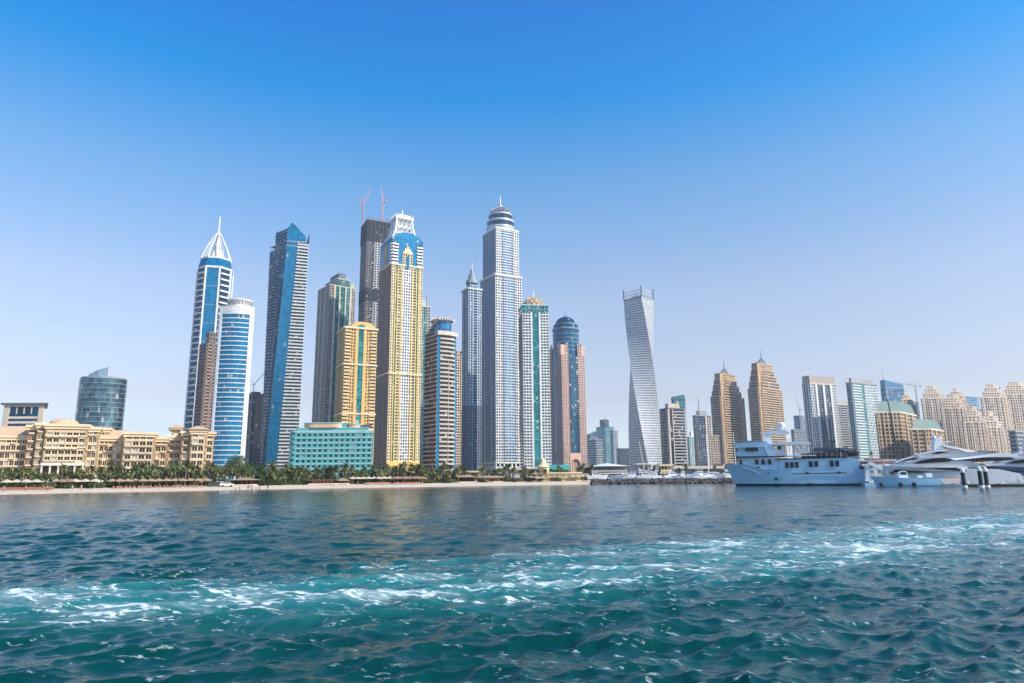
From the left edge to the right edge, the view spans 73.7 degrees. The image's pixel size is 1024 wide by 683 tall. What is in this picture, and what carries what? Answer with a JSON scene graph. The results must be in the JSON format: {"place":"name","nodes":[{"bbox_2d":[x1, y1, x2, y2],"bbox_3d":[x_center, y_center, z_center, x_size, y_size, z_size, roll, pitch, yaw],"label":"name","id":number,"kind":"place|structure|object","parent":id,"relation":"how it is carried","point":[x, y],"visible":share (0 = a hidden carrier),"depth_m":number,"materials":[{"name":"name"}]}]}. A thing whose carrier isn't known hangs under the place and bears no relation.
{"place":"outdoors","nodes":[
{"label":"outdoors","id":0,"kind":"place"},
{"bbox_2d":[0,403,47,426],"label":"office block","id":1,"kind":"structure","parent":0,"point":[19,414],"depth_m":560.43,"materials":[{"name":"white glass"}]},
{"bbox_2d":[75,366,126,429],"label":"glass drum tower","id":2,"kind":"structure","parent":0,"point":[101,398],"depth_m":786.77,"materials":[{"name":"glass"}]},
{"bbox_2d":[0,418,216,481],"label":"beach hotel","id":3,"kind":"structure","parent":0,"point":[51,446],"depth_m":245.57,"materials":[{"name":"beige stone"}]},
{"bbox_2d":[0,428,179,479],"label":"window","id":4,"kind":"structure","parent":3,"relation":"in","point":[175,431],"depth_m":244.50,"materials":[{"name":"grey glass"}]},
{"bbox_2d":[193,332,215,431],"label":"slim brown tower","id":5,"kind":"structure","parent":0,"point":[204,385],"depth_m":709.24,"materials":[{"name":"brown concrete"}]},
{"bbox_2d":[183,217,233,430],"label":"pyramid topped tower","id":6,"kind":"structure","parent":0,"point":[214,283],"depth_m":859.46,"materials":[{"name":"blue glass"}]},
{"bbox_2d":[210,298,254,479],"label":"bow fronted tower","id":7,"kind":"structure","parent":0,"point":[230,400],"depth_m":642.68,"materials":[{"name":"blue glass"}]},
{"bbox_2d":[260,222,309,477],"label":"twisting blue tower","id":8,"kind":"structure","parent":0,"point":[286,308],"depth_m":874.61,"materials":[{"name":"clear glass"}]},
{"bbox_2d":[312,273,355,421],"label":"beige teal tower","id":9,"kind":"structure","parent":0,"point":[336,305],"depth_m":1033.13,"materials":[{"name":"clear glass"}]},
{"bbox_2d":[333,322,378,464],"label":"golden tower","id":10,"kind":"structure","parent":0,"point":[355,368],"depth_m":727.13,"materials":[{"name":"yellow concrete"}]},
{"bbox_2d":[373,210,423,472],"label":"blue crowned tower","id":11,"kind":"structure","parent":0,"point":[398,397],"depth_m":929.90,"materials":[{"name":"clear glass"}]},
{"bbox_2d":[419,296,430,464],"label":"pale green tower","id":12,"kind":"structure","parent":0,"point":[425,318],"depth_m":998.16,"materials":[{"name":"clear glass"}]},
{"bbox_2d":[0,480,873,493],"bbox_3d":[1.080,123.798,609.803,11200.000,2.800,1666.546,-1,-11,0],"label":"beach sand","id":13,"kind":"structure","parent":0,"point":[153,489],"depth_m":219.79,"materials":[{"name":"beige sand"}]},
{"bbox_2d":[10,467,22,479],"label":"date palm","id":14,"kind":"object","parent":13,"relation":"on","point":[15,472],"visible":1,"depth_m":187.39,"materials":[{"name":"green plant"}]},
{"bbox_2d":[11,482,35,487],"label":"shrub","id":15,"kind":"object","parent":13,"relation":"on","point":[25,484],"visible":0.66,"depth_m":186.02,"materials":[{"name":"green plant"}]},
{"bbox_2d":[19,467,30,482],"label":"date palm","id":16,"kind":"object","parent":13,"relation":"on","point":[25,473],"visible":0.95,"depth_m":189.52,"materials":[{"name":"green plant"}]},
{"bbox_2d":[37,480,56,486],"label":"shrub","id":17,"kind":"object","parent":13,"relation":"on","point":[50,484],"visible":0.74,"depth_m":189.14,"materials":[{"name":"green plant"}]},
{"bbox_2d":[57,463,70,477],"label":"date palm","id":18,"kind":"object","parent":13,"relation":"on","point":[63,468],"visible":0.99,"depth_m":196.63,"materials":[{"name":"green plant"}]},
{"bbox_2d":[59,482,77,488],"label":"shrub","id":19,"kind":"object","parent":13,"relation":"on","point":[67,485],"visible":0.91,"depth_m":190.70,"materials":[{"name":"green plant"}]},
{"bbox_2d":[129,465,141,477],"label":"date palm","id":20,"kind":"object","parent":13,"relation":"on","point":[135,469],"visible":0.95,"depth_m":207.15,"materials":[{"name":"green plant"}]},
{"bbox_2d":[165,467,176,486],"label":"date palm","id":21,"kind":"object","parent":13,"relation":"on","point":[171,470],"visible":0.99,"depth_m":210.53,"materials":[{"name":"green plant"}]},
{"bbox_2d":[181,460,192,485],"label":"date palm","id":22,"kind":"object","parent":13,"relation":"on","point":[187,464],"visible":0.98,"depth_m":213.94,"materials":[{"name":"green plant"}]},
{"bbox_2d":[205,461,218,479],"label":"date palm","id":23,"kind":"object","parent":13,"relation":"on","point":[212,466],"visible":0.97,"depth_m":220.54,"materials":[{"name":"green plant"}]},
{"bbox_2d":[233,477,259,485],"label":"beach bar","id":24,"kind":"object","parent":13,"relation":"on","point":[249,482],"visible":0.91,"depth_m":222.77,"materials":[{"name":"stone"}]},
{"bbox_2d":[267,460,277,473],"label":"date palm","id":25,"kind":"object","parent":13,"relation":"on","point":[271,465],"visible":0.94,"depth_m":238.09,"materials":[{"name":"green plant"}]},
{"bbox_2d":[307,479,338,484],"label":"screened terrace","id":26,"kind":"structure","parent":13,"relation":"on","point":[325,482],"depth_m":236.20,"materials":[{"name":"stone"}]},
{"bbox_2d":[399,461,408,482],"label":"date palm","id":27,"kind":"object","parent":13,"relation":"on","point":[403,465],"visible":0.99,"depth_m":256.83,"materials":[{"name":"green plant"}]},
{"bbox_2d":[451,472,475,482],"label":"beach restaurant","id":28,"kind":"structure","parent":13,"relation":"on","point":[470,479],"depth_m":268.28,"materials":[{"name":"stone"}]},
{"bbox_2d":[474,476,502,481],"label":"roofed terrace","id":29,"kind":"structure","parent":13,"relation":"on","point":[496,478],"depth_m":271.09,"materials":[{"name":"stone"}]},
{"bbox_2d":[526,472,544,481],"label":"brown pavilion","id":30,"kind":"structure","parent":13,"relation":"on","point":[537,474],"depth_m":283.05,"materials":[{"name":"stone"}]},
{"bbox_2d":[423,317,457,477],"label":"rim roofed tower","id":31,"kind":"structure","parent":0,"point":[439,430],"depth_m":709.55,"materials":[{"name":"blue glass"}]},
{"bbox_2d":[455,351,461,474],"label":"narrow beige tower","id":32,"kind":"structure","parent":0,"point":[458,406],"depth_m":1014.20,"materials":[{"name":"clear glass"}]},
{"bbox_2d":[461,269,482,475],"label":"grey dome tower","id":33,"kind":"structure","parent":0,"point":[471,438],"depth_m":977.00,"materials":[{"name":"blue glass"}]},
{"bbox_2d":[479,196,522,476],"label":"tallest dome tower","id":34,"kind":"structure","parent":0,"point":[500,282],"depth_m":1032.29,"materials":[{"name":"grey glass"}]},
{"bbox_2d":[0,482,1023,682],"bbox_3d":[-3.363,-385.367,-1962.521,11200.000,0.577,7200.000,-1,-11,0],"label":"sea water","id":35,"kind":"structure","parent":0,"point":[667,583],"depth_m":20.36,"materials":[{"name":"teal liquid"}]},
{"bbox_2d":[589,477,733,483],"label":"rock breakwater","id":36,"kind":"object","parent":35,"relation":"in","point":[681,480],"visible":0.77,"depth_m":267.07,"materials":[{"name":"grey stone"}]},
{"bbox_2d":[725,409,868,485],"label":"explorer yacht","id":37,"kind":"object","parent":35,"relation":"on","point":[759,463],"visible":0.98,"depth_m":192.57,"materials":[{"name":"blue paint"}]},
{"bbox_2d":[861,451,893,485],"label":"boarding platform","id":38,"kind":"structure","parent":35,"relation":"in","point":[867,474],"depth_m":181.07,"materials":[{"name":"blue paint"}]},
{"bbox_2d":[871,471,959,486],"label":"work boat","id":39,"kind":"object","parent":35,"relation":"on","point":[902,479],"visible":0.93,"depth_m":165.06,"materials":[{"name":"blue paint"}]},
{"bbox_2d":[879,432,1023,483],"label":"white superyacht","id":40,"kind":"object","parent":35,"relation":"on","point":[937,461],"visible":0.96,"depth_m":174.42,"materials":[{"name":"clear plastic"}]},
{"bbox_2d":[893,468,959,472],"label":"main deck windows","id":41,"kind":"structure","parent":40,"relation":"in","point":[954,469],"depth_m":174.31,"materials":[{"name":"black glass"}]},
{"bbox_2d":[913,458,953,463],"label":"bridge windows","id":42,"kind":"structure","parent":40,"relation":"in","point":[933,460],"depth_m":175.17,"materials":[{"name":"black glass"}]},
{"bbox_2d":[941,482,961,486],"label":"white dinghy","id":43,"kind":"object","parent":35,"relation":"on","point":[951,485],"visible":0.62,"depth_m":158.42,"materials":[{"name":"grey plastic"}]},
{"bbox_2d":[960,468,967,486],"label":"mooring piling","id":44,"kind":"object","parent":35,"relation":"in","point":[962,473],"visible":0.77,"depth_m":152.52,"materials":[{"name":"black rubber"}]},
{"bbox_2d":[976,466,984,486],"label":"mooring piling","id":45,"kind":"object","parent":35,"relation":"in","point":[979,474],"visible":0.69,"depth_m":151.57,"materials":[{"name":"black rubber"}]},
{"bbox_2d":[982,466,990,486],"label":"mooring piling","id":46,"kind":"object","parent":35,"relation":"in","point":[985,475],"visible":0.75,"depth_m":153.53,"materials":[{"name":"black metal"}]},
{"bbox_2d":[966,481,1023,486],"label":"floating pier","id":47,"kind":"structure","parent":35,"relation":"on","point":[994,485],"depth_m":157.92,"materials":[{"name":"grey wood"}]},
{"bbox_2d":[985,438,1023,475],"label":"white superyacht","id":48,"kind":"object","parent":35,"relation":"on","point":[1016,465],"visible":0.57,"depth_m":192.43,"materials":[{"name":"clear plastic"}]},
{"bbox_2d":[0,0,1023,457],"label":"sky","id":49,"kind":"structure","parent":0,"point":[828,188],"materials":[{"name":"blue"}]},
{"bbox_2d":[518,294,551,472],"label":"teal striped tower","id":50,"kind":"structure","parent":0,"point":[534,396],"depth_m":889.55,"materials":[{"name":"grey glass"}]},
{"bbox_2d":[549,314,587,471],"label":"blue domed tower","id":51,"kind":"structure","parent":0,"point":[568,402],"depth_m":1135.53,"materials":[{"name":"clear glass"}]},
{"bbox_2d":[587,431,598,458],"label":"slant glass tower","id":52,"kind":"structure","parent":0,"point":[593,435],"depth_m":1892.13,"materials":[{"name":"glass"}]},
{"bbox_2d":[587,439,603,464],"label":"banded glass tower","id":53,"kind":"structure","parent":0,"point":[595,451],"depth_m":1687.98,"materials":[{"name":"grey glass"}]},
{"bbox_2d":[596,416,612,463],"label":"crowned glass tower","id":54,"kind":"structure","parent":0,"point":[604,429],"depth_m":1990.05,"materials":[{"name":"glass"}]},
{"bbox_2d":[610,427,617,463],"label":"round shouldered tower","id":55,"kind":"structure","parent":0,"point":[614,439],"depth_m":1933.81,"materials":[{"name":"grey glass"}]},
{"bbox_2d":[617,448,629,474],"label":"dark block","id":56,"kind":"structure","parent":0,"point":[622,456],"depth_m":1482.66,"materials":[{"name":"grey glass"}]},
{"bbox_2d":[623,285,661,472],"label":"twisted tower","id":57,"kind":"structure","parent":0,"point":[644,423],"depth_m":1012.96,"materials":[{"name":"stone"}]},
{"bbox_2d":[659,403,688,466],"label":"grey ribbed tower","id":58,"kind":"structure","parent":0,"point":[674,448],"depth_m":898.42,"materials":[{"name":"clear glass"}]},
{"bbox_2d":[671,395,688,464],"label":"teal slab tower","id":59,"kind":"structure","parent":0,"point":[680,400],"depth_m":1024.14,"materials":[{"name":"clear glass"}]},
{"bbox_2d":[687,432,695,465],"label":"pale far tower","id":60,"kind":"structure","parent":0,"point":[691,449],"depth_m":1880.47,"materials":[{"name":"teal glass"}]},
{"bbox_2d":[668,466,723,476],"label":"podium block","id":61,"kind":"structure","parent":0,"point":[692,469],"depth_m":413.15,"materials":[{"name":"beige concrete"}]},
{"bbox_2d":[692,402,713,465],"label":"masted grey tower","id":62,"kind":"structure","parent":0,"point":[702,430],"depth_m":1094.64,"materials":[{"name":"blue glass"}]},
{"bbox_2d":[712,435,720,463],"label":"tan shoulder block","id":63,"kind":"structure","parent":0,"point":[716,449],"depth_m":1143.49,"materials":[{"name":"beige concrete"}]},
{"bbox_2d":[710,360,746,463],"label":"stepped brown tower","id":64,"kind":"structure","parent":0,"point":[728,409],"depth_m":1262.92,"materials":[{"name":"brown concrete"}]},
{"bbox_2d":[748,350,787,460],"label":"stepped brown tower","id":65,"kind":"structure","parent":0,"point":[765,399],"depth_m":1258.05,"materials":[{"name":"brown concrete"}]},
{"bbox_2d":[790,429,807,457],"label":"slate block","id":66,"kind":"structure","parent":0,"point":[799,433],"depth_m":1442.69,"materials":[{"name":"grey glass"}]},
{"bbox_2d":[801,375,841,452],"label":"white piered tower","id":67,"kind":"structure","parent":0,"point":[819,394],"depth_m":1007.38,"materials":[{"name":"grey glass"}]},
{"bbox_2d":[780,459,901,474],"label":"podium block","id":68,"kind":"structure","parent":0,"point":[883,460],"depth_m":554.16,"materials":[{"name":"grey concrete"}]},
{"bbox_2d":[837,400,852,457],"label":"beige tower","id":69,"kind":"structure","parent":0,"point":[844,423],"depth_m":1150.72,"materials":[{"name":"grey concrete"}]},
{"bbox_2d":[845,378,879,458],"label":"pale teal tower","id":70,"kind":"structure","parent":0,"point":[862,399],"depth_m":956.43,"materials":[{"name":"green glass"}]},
{"bbox_2d":[880,374,903,401],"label":"blue blade tower","id":71,"kind":"structure","parent":0,"point":[891,391],"depth_m":1311.67,"materials":[{"name":"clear glass"}]},
{"bbox_2d":[887,399,900,460],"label":"crane boom","id":72,"kind":"object","parent":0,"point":[898,458],"visible":0.47,"depth_m":287.38,"materials":[{"name":"metal"}]},
{"bbox_2d":[875,401,917,458],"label":"green hipped tower","id":73,"kind":"structure","parent":0,"point":[903,416],"depth_m":697.69,"materials":[{"name":"brown concrete"}]},
{"bbox_2d":[899,392,917,417],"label":"sandstone tower","id":74,"kind":"structure","parent":0,"point":[906,399],"depth_m":1088.45,"materials":[{"name":"beige concrete"}]},
{"bbox_2d":[910,419,946,454],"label":"green hipped block","id":75,"kind":"structure","parent":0,"point":[921,431],"depth_m":655.57,"materials":[{"name":"brown concrete"}]},
{"bbox_2d":[921,386,943,428],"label":"sandstone tower","id":76,"kind":"structure","parent":0,"point":[932,400],"depth_m":1060.90,"materials":[{"name":"beige concrete"}]},
{"bbox_2d":[940,394,968,450],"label":"sandstone tower","id":77,"kind":"structure","parent":0,"point":[953,409],"depth_m":956.58,"materials":[{"name":"beige stone"}]},
{"bbox_2d":[950,388,969,409],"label":"sandstone tower","id":78,"kind":"structure","parent":0,"point":[959,393],"depth_m":1134.74,"materials":[{"name":"beige concrete"}]},
{"bbox_2d":[965,396,980,410],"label":"blue glass back tower","id":79,"kind":"structure","parent":0,"point":[974,401],"depth_m":1510.84,"materials":[{"name":"grey glass"}]},
{"bbox_2d":[980,384,1013,453],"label":"sandstone tower","id":80,"kind":"structure","parent":0,"point":[994,399],"depth_m":1022.43,"materials":[{"name":"beige concrete"}]},
{"bbox_2d":[1004,382,1023,430],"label":"sandstone tower","id":81,"kind":"structure","parent":0,"point":[1014,392],"depth_m":1061.45,"materials":[{"name":"beige stone"}]},
{"bbox_2d":[1007,430,1023,453],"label":"grey banded block","id":82,"kind":"structure","parent":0,"point":[1015,439],"depth_m":635.66,"materials":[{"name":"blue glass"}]},
{"bbox_3d":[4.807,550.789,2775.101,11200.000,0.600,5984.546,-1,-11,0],"label":"city ground","id":83,"kind":"structure","parent":0,"visible":0},
{"bbox_2d":[104,459,118,473],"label":"date palm","id":84,"kind":"object","parent":83,"relation":"on","point":[111,467],"visible":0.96,"depth_m":208.72,"materials":[{"name":"green plant"}]},
{"bbox_2d":[111,464,126,479],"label":"broadleaf tree","id":85,"kind":"object","parent":83,"relation":"on","point":[120,467],"visible":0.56,"depth_m":213.19,"materials":[{"name":"green plant"}]},
{"bbox_2d":[161,463,187,478],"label":"broadleaf tree","id":86,"kind":"object","parent":83,"relation":"on","point":[167,465],"visible":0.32,"depth_m":221.16,"materials":[{"name":"green plant"}]},
{"bbox_2d":[225,455,247,478],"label":"broadleaf tree","id":87,"kind":"object","parent":83,"relation":"on","point":[240,458],"visible":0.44,"depth_m":243.10,"materials":[{"name":"green plant"}]},
{"bbox_2d":[229,461,252,478],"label":"broadleaf tree","id":88,"kind":"object","parent":83,"relation":"on","point":[242,465],"visible":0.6,"depth_m":240.70,"materials":[{"name":"green plant"}]},
{"bbox_2d":[244,392,262,478],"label":"unfinished dark tower","id":89,"kind":"structure","parent":83,"relation":"on","point":[253,434],"depth_m":900.54,"materials":[{"name":"grey glass"}]},
{"bbox_2d":[248,463,267,475],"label":"broadleaf tree","id":90,"kind":"object","parent":83,"relation":"on","point":[255,467],"visible":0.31,"depth_m":249.17,"materials":[{"name":"green plant"}]},
{"bbox_2d":[288,422,373,478],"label":"teal hotel","id":91,"kind":"structure","parent":83,"relation":"on","point":[313,445],"depth_m":426.66,"materials":[{"name":"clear glass"}]},
{"bbox_2d":[297,434,370,441],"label":"window","id":92,"kind":"structure","parent":91,"relation":"in","point":[298,435],"depth_m":427.97,"materials":[{"name":"blue glass"}]},
{"bbox_2d":[358,217,390,461],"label":"tower under construction","id":93,"kind":"structure","parent":83,"relation":"on","point":[374,235],"depth_m":1112.94,"materials":[{"name":"grey glass"}]},
{"bbox_2d":[502,468,521,479],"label":"white cafe","id":94,"kind":"structure","parent":83,"relation":"on","point":[515,475],"depth_m":300.45},
{"bbox_2d":[537,458,548,473],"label":"spired turret","id":95,"kind":"object","parent":83,"relation":"on","point":[542,464],"visible":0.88,"depth_m":304.20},
{"bbox_2d":[548,465,569,471],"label":"teal roofed hall","id":96,"kind":"structure","parent":83,"relation":"on","point":[564,467],"depth_m":312.31,"materials":[{"name":"stone"}]},
{"bbox_2d":[543,472,581,480],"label":"pale arcade","id":97,"kind":"object","parent":83,"relation":"on","point":[562,474],"visible":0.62,"depth_m":289.51},
{"bbox_2d":[575,463,590,478],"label":"brown hip pavilion","id":98,"kind":"structure","parent":83,"relation":"on","point":[586,471],"depth_m":319.42,"materials":[{"name":"stone"}]},
{"bbox_2d":[592,463,627,475],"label":"long white hall","id":99,"kind":"structure","parent":83,"relation":"on","point":[608,468],"depth_m":318.67,"materials":[{"name":"stone"}]},
{"bbox_2d":[633,463,656,475],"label":"building","id":100,"kind":"structure","parent":83,"relation":"on","point":[639,469],"depth_m":329.53,"materials":[{"name":"white paint"}]},
{"bbox_2d":[655,464,673,474],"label":"cream kiosk","id":101,"kind":"object","parent":83,"relation":"on","point":[663,469],"visible":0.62,"depth_m":320.48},
{"bbox_2d":[793,415,806,436],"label":"building","id":102,"kind":"structure","parent":83,"relation":"on","point":[799,421],"depth_m":1497.47,"materials":[{"name":"grey glass"}]},
{"bbox_2d":[961,406,991,463],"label":"sandstone tower","id":103,"kind":"structure","parent":83,"relation":"on","point":[975,430],"depth_m":854.57,"materials":[{"name":"beige concrete"}]},
{"bbox_2d":[984,411,1008,457],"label":"sandstone tower","id":104,"kind":"structure","parent":83,"relation":"on","point":[998,437],"depth_m":876.56,"materials":[{"name":"beige stone"}]},
{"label":"quay","id":105,"kind":"structure","parent":0,"visible":0},
{"bbox_2d":[587,473,608,479],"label":"motor boat","id":106,"kind":"object","parent":105,"relation":"on","point":[596,476],"visible":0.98,"depth_m":283.15,"materials":[{"name":"white plastic"}]},
{"bbox_2d":[621,473,636,478],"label":"motor boat","id":107,"kind":"object","parent":105,"relation":"on","point":[631,475],"visible":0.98,"depth_m":285.20,"materials":[{"name":"white plastic"}]},
{"bbox_2d":[637,473,656,478],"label":"motor boat","id":108,"kind":"object","parent":105,"relation":"on","point":[644,476],"visible":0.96,"depth_m":283.73,"materials":[{"name":"white plastic"}]},
{"bbox_2d":[663,470,683,478],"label":"motor boat","id":109,"kind":"object","parent":105,"relation":"on","point":[669,474],"visible":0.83,"depth_m":287.94,"materials":[{"name":"white plastic"}]},
{"bbox_2d":[686,470,707,478],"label":"motor boat","id":110,"kind":"object","parent":105,"relation":"on","point":[693,474],"visible":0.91,"depth_m":281.42,"materials":[{"name":"white plastic"}]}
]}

